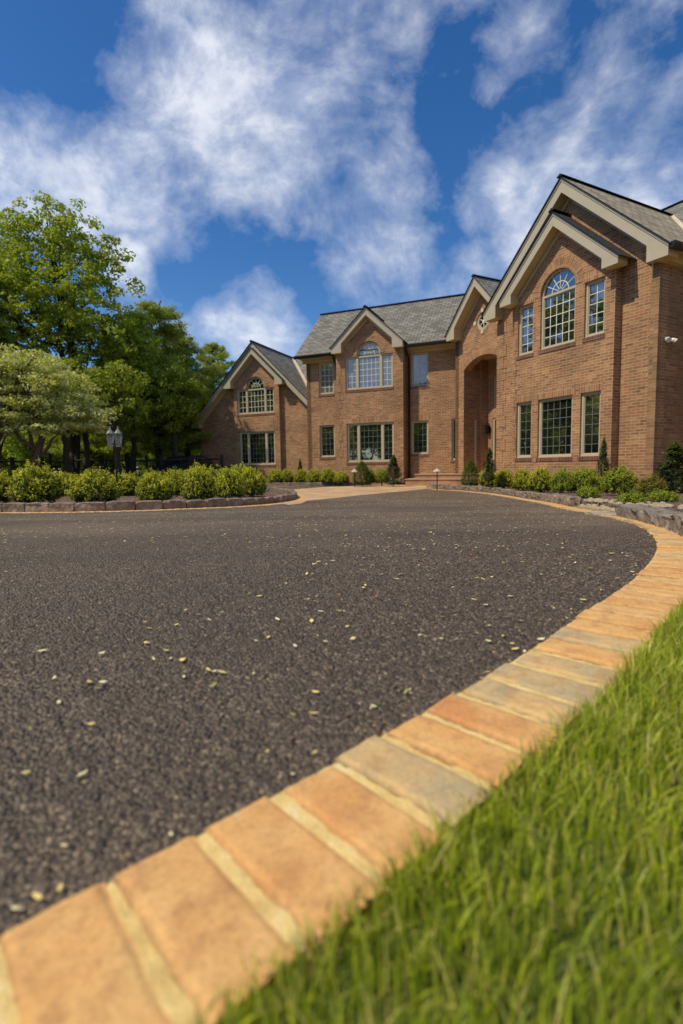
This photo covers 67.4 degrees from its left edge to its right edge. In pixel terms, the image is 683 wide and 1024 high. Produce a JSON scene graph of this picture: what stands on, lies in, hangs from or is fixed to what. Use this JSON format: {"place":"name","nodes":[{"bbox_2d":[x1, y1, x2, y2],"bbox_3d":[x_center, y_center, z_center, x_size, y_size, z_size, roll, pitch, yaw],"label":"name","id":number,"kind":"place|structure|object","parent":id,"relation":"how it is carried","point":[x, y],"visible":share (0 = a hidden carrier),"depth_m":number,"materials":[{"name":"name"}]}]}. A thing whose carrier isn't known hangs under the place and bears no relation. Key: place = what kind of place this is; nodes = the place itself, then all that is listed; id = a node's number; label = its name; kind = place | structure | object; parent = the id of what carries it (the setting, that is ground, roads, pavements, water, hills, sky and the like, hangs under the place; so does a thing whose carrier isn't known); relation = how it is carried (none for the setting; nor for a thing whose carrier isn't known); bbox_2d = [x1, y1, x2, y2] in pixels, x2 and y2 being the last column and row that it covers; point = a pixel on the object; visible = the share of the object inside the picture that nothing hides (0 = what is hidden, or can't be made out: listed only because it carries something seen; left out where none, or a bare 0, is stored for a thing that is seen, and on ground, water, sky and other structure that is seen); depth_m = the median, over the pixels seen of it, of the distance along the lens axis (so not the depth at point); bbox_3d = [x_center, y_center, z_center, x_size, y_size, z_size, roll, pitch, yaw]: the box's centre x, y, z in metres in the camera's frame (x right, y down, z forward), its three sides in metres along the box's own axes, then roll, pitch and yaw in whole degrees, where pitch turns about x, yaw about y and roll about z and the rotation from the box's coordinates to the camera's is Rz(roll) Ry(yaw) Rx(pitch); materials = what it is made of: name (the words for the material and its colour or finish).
{"place":"outdoors","nodes":[
{"label":"outdoors","id":0,"kind":"place"},
{"bbox_2d":[0,485,656,935],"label":"driveway","id":1,"kind":"structure","parent":0,"point":[406,509],"depth_m":1.57,"materials":[{"name":"grey asphalt"}]},
{"bbox_2d":[0,494,304,513],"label":"island brick border","id":2,"kind":"object","parent":1,"relation":"on","point":[300,497],"visible":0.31,"depth_m":7.87,"materials":[{"name":"ceramic"}]},
{"bbox_2d":[0,491,649,898],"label":"fallen leaves","id":3,"kind":"object","parent":1,"relation":"on","point":[344,520],"depth_m":4.16,"materials":[{"name":"yellow plant"}]},
{"bbox_2d":[0,516,654,918],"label":"asphalt chippings","id":4,"kind":"object","parent":1,"relation":"on","point":[194,710],"visible":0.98,"depth_m":1.27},
{"bbox_2d":[0,489,682,1023],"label":"brick border","id":5,"kind":"object","parent":1,"relation":"on","point":[166,935],"visible":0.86,"depth_m":0.57,"materials":[{"name":"brick"}]},
{"bbox_2d":[334,710,380,734],"bbox_3d":[0.036,0.360,0.884,0.086,0.014,0.054,3,6,36],"label":"dry twig","id":6,"kind":"object","parent":1,"relation":"on","point":[362,711],"visible":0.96,"depth_m":0.90,"materials":[{"name":"wood"}]},
{"bbox_2d":[433,468,440,489],"bbox_3d":[2.908,-1.000,15.576,0.260,0.681,0.260,-1,5,0],"label":"path light","id":7,"kind":"object","parent":1,"relation":"on","point":[436,470],"visible":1,"depth_m":15.53,"materials":[{"name":"white metal"}]},
{"bbox_2d":[0,0,682,471],"label":"sky","id":8,"kind":"structure","parent":0,"point":[267,168],"materials":[{"name":"blue"}]},
{"bbox_2d":[283,484,430,504],"bbox_3d":[-0.406,-0.677,15.845,5.452,0.095,12.586,2,6,28],"label":"paved apron","id":9,"kind":"object","parent":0,"point":[318,493],"visible":0.69,"depth_m":16.13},
{"bbox_2d":[365,466,374,484],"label":"boxwood shrub","id":10,"kind":"object","parent":9,"relation":"on","point":[371,471],"visible":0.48,"depth_m":19.85,"materials":[{"name":"green plant"}]},
{"bbox_2d":[374,468,389,485],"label":"boxwood shrub","id":11,"kind":"object","parent":9,"relation":"on","point":[380,476],"visible":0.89,"depth_m":19.59,"materials":[{"name":"green plant"}]},
{"bbox_2d":[54,472,682,1023],"bbox_3d":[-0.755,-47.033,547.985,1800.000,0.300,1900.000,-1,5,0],"label":"lawn","id":12,"kind":"structure","parent":0,"point":[586,918],"depth_m":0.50,"materials":[{"name":"green plant"}]},
{"bbox_2d":[0,391,9,459],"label":"woodland tree","id":13,"kind":"object","parent":12,"relation":"on","point":[2,443],"depth_m":33.82,"materials":[{"name":"brown plant"}]},
{"bbox_2d":[0,438,24,471],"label":"woodland tree","id":14,"kind":"object","parent":12,"relation":"on","point":[5,465],"visible":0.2,"depth_m":52.77,"materials":[{"name":"green plant"}]},
{"bbox_2d":[0,429,61,468],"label":"woodland tree","id":15,"kind":"object","parent":12,"relation":"on","point":[13,445],"visible":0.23,"depth_m":49.22,"materials":[{"name":"green plant"}]},
{"bbox_2d":[32,430,52,473],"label":"woodland tree","id":16,"kind":"object","parent":12,"relation":"on","point":[50,465],"depth_m":35.73,"materials":[{"name":"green plant"}]},
{"bbox_2d":[52,459,63,474],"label":"woodland tree","id":17,"kind":"object","parent":12,"relation":"on","point":[56,467],"visible":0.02,"depth_m":64.14,"materials":[{"name":"green plant"}]},
{"bbox_2d":[23,356,103,476],"bbox_3d":[-10.980,-3.525,20.721,3.023,5.503,3.456,3,7,41],"label":"shade tree","id":18,"kind":"object","parent":12,"relation":"on","point":[66,452],"visible":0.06,"depth_m":20.75,"materials":[{"name":"green plant"}]},
{"bbox_2d":[24,421,130,467],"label":"pine tree","id":19,"kind":"object","parent":12,"relation":"on","point":[55,447],"visible":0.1,"depth_m":31.53,"materials":[{"name":"green plant"}]},
{"bbox_2d":[0,190,161,476],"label":"maple tree","id":20,"kind":"object","parent":12,"relation":"on","point":[44,313],"visible":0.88,"depth_m":22.66,"materials":[{"name":"green plant"}]},
{"bbox_2d":[35,436,140,474],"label":"woodland tree","id":21,"kind":"object","parent":12,"relation":"on","point":[97,463],"visible":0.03,"depth_m":53.80,"materials":[{"name":"green plant"}]},
{"bbox_2d":[53,443,123,474],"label":"woodland tree","id":22,"kind":"object","parent":12,"relation":"on","point":[63,467],"visible":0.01,"depth_m":57.21,"materials":[{"name":"green plant"}]},
{"bbox_2d":[65,354,124,471],"bbox_3d":[-11.368,-3.909,22.662,3.594,5.956,3.353,-1,5,0],"label":"shade tree","id":23,"kind":"object","parent":12,"relation":"on","point":[86,456],"visible":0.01,"depth_m":22.72,"materials":[{"name":"green plant"}]},
{"bbox_2d":[0,455,223,476],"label":"rail fence","id":24,"kind":"object","parent":12,"relation":"on","point":[101,460],"visible":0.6,"depth_m":23.41,"materials":[{"name":"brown wood"}]},
{"bbox_2d":[60,422,166,474],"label":"pine tree","id":25,"kind":"object","parent":12,"relation":"on","point":[126,448],"visible":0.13,"depth_m":29.77,"materials":[{"name":"green plant"}]},
{"bbox_2d":[77,359,152,478],"bbox_3d":[-9.667,-3.698,21.647,3.454,5.642,3.452,-1,5,0],"label":"shade tree","id":26,"kind":"object","parent":12,"relation":"on","point":[115,395],"visible":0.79,"depth_m":21.43,"materials":[{"name":"green plant"}]},
{"bbox_2d":[89,309,166,473],"bbox_3d":[-10.268,-5.322,24.697,4.115,8.372,3.577,-1,5,0],"label":"maple tree","id":27,"kind":"object","parent":12,"relation":"on","point":[139,362],"visible":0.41,"depth_m":23.85,"materials":[{"name":"green plant"}]},
{"bbox_2d":[1,489,290,509],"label":"mulch bed","id":28,"kind":"object","parent":12,"relation":"on","point":[272,492],"visible":0.09,"depth_m":12.09,"materials":[{"name":"brown soil"}]},
{"bbox_2d":[0,468,12,503],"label":"boxwood shrub","id":29,"kind":"object","parent":28,"relation":"on","point":[3,485],"visible":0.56,"depth_m":9.14,"materials":[{"name":"green plant"}]},
{"bbox_2d":[1,466,20,478],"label":"boxwood shrub","id":30,"kind":"object","parent":28,"relation":"on","point":[9,473],"visible":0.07,"depth_m":14.39,"materials":[{"name":"green plant"}]},
{"bbox_2d":[3,458,64,502],"bbox_3d":[-5.327,-0.510,8.966,0.934,0.947,0.980,3,6,36],"label":"boxwood shrub","id":31,"kind":"object","parent":28,"relation":"on","point":[45,485],"visible":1,"depth_m":8.75,"materials":[{"name":"green plant"}]},
{"bbox_2d":[0,344,117,482],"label":"dogwood tree","id":32,"kind":"object","parent":28,"relation":"on","point":[30,402],"visible":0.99,"depth_m":14.02,"materials":[{"name":"green plant"}]},
{"bbox_2d":[53,470,80,495],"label":"boxwood shrub","id":33,"kind":"object","parent":28,"relation":"on","point":[66,479],"visible":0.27,"depth_m":13.65,"materials":[{"name":"green plant"}]},
{"bbox_2d":[64,464,122,502],"bbox_3d":[-4.194,-0.427,8.666,0.901,0.754,0.912,3,6,36],"label":"boxwood shrub","id":34,"kind":"object","parent":28,"relation":"on","point":[93,487],"visible":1,"depth_m":8.46,"materials":[{"name":"green plant"}]},
{"bbox_2d":[79,466,112,479],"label":"boxwood shrub","id":35,"kind":"object","parent":28,"relation":"on","point":[96,473],"visible":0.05,"depth_m":16.32,"materials":[{"name":"green plant"}]},
{"bbox_2d":[106,426,122,493],"bbox_3d":[-5.476,-1.166,12.438,0.390,1.823,0.200,-1,5,0],"label":"lamp post","id":36,"kind":"object","parent":28,"relation":"on","point":[111,435],"visible":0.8,"depth_m":12.35,"materials":[{"name":"black metal"}]},
{"bbox_2d":[109,469,142,495],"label":"boxwood shrub","id":37,"kind":"object","parent":28,"relation":"on","point":[127,481],"visible":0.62,"depth_m":13.37,"materials":[{"name":"green plant"}]},
{"bbox_2d":[134,466,166,480],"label":"boxwood shrub","id":38,"kind":"object","parent":28,"relation":"on","point":[141,472],"visible":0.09,"depth_m":15.78,"materials":[{"name":"green plant"}]},
{"bbox_2d":[133,469,180,501],"bbox_3d":[-3.221,-0.427,8.820,0.706,0.702,0.723,3,6,40],"label":"boxwood shrub","id":39,"kind":"object","parent":28,"relation":"on","point":[152,486],"visible":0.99,"depth_m":8.67,"materials":[{"name":"green plant"}]},
{"bbox_2d":[164,467,188,494],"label":"boxwood shrub","id":40,"kind":"object","parent":28,"relation":"on","point":[175,477],"visible":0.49,"depth_m":13.13,"materials":[{"name":"green plant"}]},
{"bbox_2d":[182,464,207,473],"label":"boxwood shrub","id":41,"kind":"object","parent":28,"relation":"on","point":[195,468],"visible":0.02,"depth_m":15.65,"materials":[{"name":"green plant"}]},
{"bbox_2d":[178,462,216,499],"bbox_3d":[-2.502,-0.499,8.928,0.674,0.823,0.641,-2,5,-13],"label":"boxwood shrub","id":42,"kind":"object","parent":28,"relation":"on","point":[197,484],"visible":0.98,"depth_m":8.79,"materials":[{"name":"green plant"}]},
{"bbox_2d":[203,464,224,485],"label":"boxwood shrub","id":43,"kind":"object","parent":28,"relation":"on","point":[213,473],"visible":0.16,"depth_m":13.35,"materials":[{"name":"green plant"}]},
{"bbox_2d":[214,467,247,498],"bbox_3d":[-2.158,-0.550,9.975,0.691,0.802,0.700,-5,7,-41],"label":"boxwood shrub","id":44,"kind":"object","parent":28,"relation":"on","point":[230,484],"visible":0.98,"depth_m":9.81,"materials":[{"name":"green plant"}]},
{"bbox_2d":[227,462,246,477],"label":"boxwood shrub","id":45,"kind":"object","parent":28,"relation":"on","point":[239,469],"visible":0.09,"depth_m":14.10,"materials":[{"name":"green plant"}]},
{"bbox_2d":[238,464,269,496],"bbox_3d":[-2.023,-0.672,11.403,0.765,0.883,0.747,-6,7,-45],"label":"boxwood shrub","id":46,"kind":"object","parent":28,"relation":"on","point":[255,481],"visible":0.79,"depth_m":11.23,"materials":[{"name":"green plant"}]},
{"bbox_2d":[0,487,296,511],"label":"block kerb","id":47,"kind":"structure","parent":12,"relation":"on","point":[121,505],"depth_m":7.82,"materials":[{"name":"stone"}]},
{"bbox_2d":[92,299,213,464],"bbox_3d":[-9.595,-6.144,26.885,6.739,9.604,7.171,4,7,42],"label":"pine tree","id":48,"kind":"object","parent":12,"relation":"on","point":[168,331],"visible":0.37,"depth_m":25.76,"materials":[{"name":"green plant"}]},
{"bbox_2d":[121,450,200,473],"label":"woodland tree","id":49,"kind":"object","parent":12,"relation":"on","point":[142,465],"depth_m":51.96,"materials":[{"name":"green plant"}]},
{"bbox_2d":[139,396,200,457],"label":"pine tree","id":50,"kind":"object","parent":12,"relation":"on","point":[147,449],"visible":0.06,"depth_m":34.76,"materials":[{"name":"green plant"}]},
{"bbox_2d":[138,354,211,456],"bbox_3d":[-8.193,-4.353,24.549,3.739,6.393,3.358,-1,5,0],"label":"shade tree","id":51,"kind":"object","parent":12,"relation":"on","point":[170,399],"visible":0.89,"depth_m":24.26,"materials":[{"name":"green plant"}]},
{"bbox_2d":[127,327,224,455],"bbox_3d":[-8.640,-5.868,28.357,7.069,8.767,6.304,-1,5,0],"label":"pine tree","id":52,"kind":"object","parent":12,"relation":"on","point":[206,370],"visible":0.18,"depth_m":27.77,"materials":[{"name":"green plant"}]},
{"bbox_2d":[146,455,215,474],"bbox_3d":[-7.664,-2.066,25.401,1.760,1.460,4.510,0,5,12],"label":"parked car","id":53,"kind":"object","parent":12,"relation":"on","point":[181,465],"visible":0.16,"depth_m":24.04,"materials":[{"name":"paint"}]},
{"bbox_2d":[181,342,236,453],"bbox_3d":[-8.041,-6.262,32.292,6.542,8.852,5.860,-1,5,0],"label":"pine tree","id":54,"kind":"object","parent":12,"relation":"on","point":[221,355],"visible":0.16,"depth_m":31.64,"materials":[{"name":"green plant"}]},
{"bbox_2d":[271,481,363,485],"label":"block kerb","id":55,"kind":"structure","parent":12,"relation":"on","point":[307,484],"depth_m":21.30,"materials":[{"name":"stone"}]},
{"bbox_2d":[190,173,682,490],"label":"brick house","id":56,"kind":"structure","parent":12,"relation":"on","point":[559,343],"depth_m":14.84,"materials":[{"name":"brick"}]},
{"bbox_2d":[237,377,274,416],"bbox_3d":[-4.212,-5.660,25.141,2.160,1.865,0.138,1,5,22],"label":"arched window","id":57,"kind":"structure","parent":56,"relation":"in","point":[251,402],"depth_m":25.18,"materials":[{"name":"paint"}]},
{"bbox_2d":[238,426,275,466],"bbox_3d":[-4.145,-3.202,25.343,2.140,1.950,0.138,1,5,22],"label":"picture window","id":58,"kind":"structure","parent":56,"relation":"in","point":[257,448],"depth_m":25.36,"materials":[{"name":"glass"}]},
{"bbox_2d":[318,362,334,396],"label":"window","id":59,"kind":"structure","parent":56,"relation":"in","point":[326,375],"depth_m":22.61,"materials":[{"name":"glass"}]},
{"bbox_2d":[318,420,335,459],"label":"window","id":60,"kind":"structure","parent":56,"relation":"in","point":[327,427],"depth_m":22.83,"materials":[{"name":"glass"}]},
{"bbox_2d":[345,342,393,392],"bbox_3d":[1.144,-6.032,21.265,2.140,2.005,0.138,1,5,22],"label":"arched window","id":61,"kind":"structure","parent":56,"relation":"in","point":[374,372],"depth_m":21.30,"materials":[{"name":"glass"}]},
{"bbox_2d":[345,416,394,464],"bbox_3d":[1.212,-2.976,21.523,2.200,1.950,0.138,1,5,22],"label":"picture window","id":62,"kind":"structure","parent":56,"relation":"in","point":[370,442],"depth_m":21.55,"materials":[{"name":"glass"}]},
{"bbox_2d":[410,352,428,388],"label":"window","id":63,"kind":"structure","parent":56,"relation":"in","point":[419,361],"depth_m":21.02,"materials":[{"name":"glass"}]},
{"bbox_2d":[410,415,429,456],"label":"window","id":64,"kind":"structure","parent":56,"relation":"in","point":[419,428],"depth_m":21.23,"materials":[{"name":"glass"}]},
{"bbox_2d":[451,418,454,462],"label":"window","id":65,"kind":"structure","parent":56,"relation":"in","point":[453,420],"depth_m":20.72,"materials":[{"name":"paint"}]},
{"bbox_2d":[473,308,489,333],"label":"round window","id":66,"kind":"structure","parent":56,"relation":"in","point":[483,326],"depth_m":18.55,"materials":[{"name":"paint"}]},
{"bbox_2d":[492,370,496,407],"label":"transom window","id":67,"kind":"structure","parent":56,"relation":"in","point":[494,373],"depth_m":19.70,"materials":[{"name":"paint"}]},
{"bbox_2d":[514,393,532,461],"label":"window","id":68,"kind":"structure","parent":56,"relation":"in","point":[524,409],"depth_m":14.40,"materials":[{"name":"glass"}]},
{"bbox_2d":[516,294,534,359],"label":"window","id":69,"kind":"structure","parent":56,"relation":"in","point":[526,312],"depth_m":14.15,"materials":[{"name":"glass"}]},
{"bbox_2d":[536,386,574,461],"bbox_3d":[5.612,-2.273,13.436,0.138,1.870,1.200,-4,6,-27],"label":"window","id":70,"kind":"structure","parent":56,"relation":"in","point":[555,414],"depth_m":13.46,"materials":[{"name":"paint"}]},
{"bbox_2d":[538,268,575,354],"bbox_3d":[5.577,-5.184,13.160,0.138,2.020,1.130,-4,6,-27],"label":"arched window","id":71,"kind":"structure","parent":56,"relation":"in","point":[559,292],"depth_m":13.20,"materials":[{"name":"glass"}]},
{"bbox_2d":[577,381,602,460],"bbox_3d":[6.097,-2.200,12.513,0.138,1.870,0.670,-4,6,-27],"label":"window","id":72,"kind":"structure","parent":56,"relation":"in","point":[591,401],"depth_m":12.56,"materials":[{"name":"paint"}]},
{"bbox_2d":[582,268,607,342],"bbox_3d":[6.074,-4.931,12.236,0.138,1.620,0.660,-4,6,-27],"label":"window","id":73,"kind":"structure","parent":56,"relation":"in","point":[595,290],"depth_m":12.28,"materials":[{"name":"glass"}]},
{"bbox_2d":[404,473,495,485],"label":"front steps","id":74,"kind":"structure","parent":12,"relation":"on","point":[443,478],"depth_m":19.62,"materials":[{"name":"brick"}]},
{"bbox_2d":[460,459,479,485],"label":"cone shrub","id":75,"kind":"object","parent":12,"relation":"on","point":[469,474],"visible":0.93,"depth_m":16.61,"materials":[{"name":"green plant"}]},
{"bbox_2d":[426,484,580,506],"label":"block kerb","id":76,"kind":"structure","parent":12,"relation":"on","point":[567,500],"depth_m":10.83,"materials":[{"name":"stone"}]},
{"bbox_2d":[427,484,682,511],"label":"house bed","id":77,"kind":"object","parent":12,"relation":"on","point":[605,495],"visible":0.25,"depth_m":8.14,"materials":[{"name":"brown soil"}]},
{"bbox_2d":[613,490,647,503],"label":"boxwood shrub","id":78,"kind":"object","parent":77,"relation":"on","point":[632,497],"visible":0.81,"depth_m":5.40,"materials":[{"name":"green plant"}]},
{"bbox_2d":[647,488,681,501],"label":"boxwood shrub","id":79,"kind":"object","parent":77,"relation":"on","point":[660,496],"visible":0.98,"depth_m":5.91,"materials":[{"name":"green plant"}]},
{"bbox_2d":[585,511,616,515],"bbox_3d":[2.639,0.035,5.011,0.300,0.050,0.375,-2,5,-11],"label":"flagstone","id":80,"kind":"object","parent":12,"relation":"on","point":[600,513],"visible":0.39,"depth_m":5.01,"materials":[{"name":"stone"}]},
{"bbox_2d":[616,504,682,534],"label":"ledge stone kerb","id":81,"kind":"structure","parent":12,"relation":"on","point":[669,520],"depth_m":3.88,"materials":[{"name":"grey stone"}]},
{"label":"middle bed","id":82,"kind":"structure","parent":12,"relation":"on","visible":0},
{"bbox_2d":[266,467,283,483],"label":"boxwood shrub","id":83,"kind":"object","parent":82,"relation":"on","point":[274,476],"visible":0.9,"depth_m":22.26,"materials":[{"name":"green plant"}]},
{"bbox_2d":[279,467,293,482],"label":"boxwood shrub","id":84,"kind":"object","parent":82,"relation":"on","point":[286,475],"visible":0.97,"depth_m":22.19,"materials":[{"name":"green plant"}]},
{"bbox_2d":[293,468,306,482],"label":"boxwood shrub","id":85,"kind":"object","parent":82,"relation":"on","point":[299,476],"visible":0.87,"depth_m":21.98,"materials":[{"name":"green plant"}]},
{"bbox_2d":[305,467,319,482],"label":"boxwood shrub","id":86,"kind":"object","parent":82,"relation":"on","point":[312,475],"visible":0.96,"depth_m":21.38,"materials":[{"name":"green plant"}]},
{"bbox_2d":[319,465,335,483],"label":"boxwood shrub","id":87,"kind":"object","parent":82,"relation":"on","point":[326,475],"visible":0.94,"depth_m":20.97,"materials":[{"name":"green plant"}]},
{"bbox_2d":[332,470,349,485],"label":"boxwood shrub","id":88,"kind":"object","parent":82,"relation":"on","point":[341,478],"visible":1,"depth_m":20.59,"materials":[{"name":"green plant"}]},
{"bbox_2d":[352,460,371,485],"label":"cone shrub","id":89,"kind":"object","parent":82,"relation":"on","point":[362,470],"visible":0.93,"depth_m":19.53,"materials":[{"name":"green plant"}]},
{"bbox_2d":[383,454,404,485],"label":"narrow evergreen","id":90,"kind":"object","parent":82,"relation":"on","point":[396,475],"visible":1,"depth_m":19.08,"materials":[{"name":"green plant"}]},
{"bbox_2d":[431,488,595,510],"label":"bed soil","id":91,"kind":"structure","parent":0,"point":[488,492],"depth_m":14.47,"materials":[{"name":"brown soil"}]},
{"bbox_2d":[478,468,494,486],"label":"boxwood shrub","id":92,"kind":"object","parent":91,"relation":"on","point":[482,482],"visible":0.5,"depth_m":15.43,"materials":[{"name":"green plant"}]},
{"bbox_2d":[482,448,497,481],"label":"narrow evergreen","id":93,"kind":"object","parent":91,"relation":"on","point":[490,462],"visible":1,"depth_m":14.11,"materials":[{"name":"green plant"}]},
{"bbox_2d":[493,466,512,488],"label":"boxwood shrub","id":94,"kind":"object","parent":91,"relation":"on","point":[503,480],"visible":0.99,"depth_m":14.37,"materials":[{"name":"green plant"}]},
{"bbox_2d":[511,468,530,490],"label":"boxwood shrub","id":95,"kind":"object","parent":91,"relation":"on","point":[520,478],"visible":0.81,"depth_m":13.01,"materials":[{"name":"green plant"}]},
{"bbox_2d":[525,465,552,491],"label":"boxwood shrub","id":96,"kind":"object","parent":91,"relation":"on","point":[538,479],"visible":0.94,"depth_m":11.83,"materials":[{"name":"green plant"}]},
{"bbox_2d":[549,465,575,492],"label":"boxwood shrub","id":97,"kind":"object","parent":91,"relation":"on","point":[562,479],"visible":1,"depth_m":11.12,"materials":[{"name":"green plant"}]},
{"bbox_2d":[570,464,602,491],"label":"boxwood shrub","id":98,"kind":"object","parent":91,"relation":"on","point":[584,477],"visible":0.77,"depth_m":11.09,"materials":[{"name":"green plant"}]},
{"bbox_2d":[575,484,601,497],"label":"boxwood shrub","id":99,"kind":"object","parent":91,"relation":"on","point":[588,492],"visible":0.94,"depth_m":7.75,"materials":[{"name":"green plant"}]},
{"bbox_2d":[596,437,610,490],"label":"narrow evergreen","id":100,"kind":"object","parent":91,"relation":"on","point":[604,460],"visible":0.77,"depth_m":11.81,"materials":[{"name":"green plant"}]},
{"bbox_2d":[600,463,640,494],"bbox_3d":[4.906,-0.544,8.984,0.710,0.650,0.727,0,5,16],"label":"boxwood shrub","id":101,"kind":"object","parent":91,"relation":"on","point":[621,480],"visible":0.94,"depth_m":8.86,"materials":[{"name":"green plant"}]},
{"bbox_2d":[633,473,668,496],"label":"boxwood shrub","id":102,"kind":"object","parent":91,"relation":"on","point":[650,485],"visible":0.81,"depth_m":7.91,"materials":[{"name":"green plant"}]},
{"bbox_2d":[651,441,682,493],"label":"narrow evergreen","id":103,"kind":"object","parent":91,"relation":"on","point":[675,449],"visible":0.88,"depth_m":9.51,"materials":[{"name":"green plant"}]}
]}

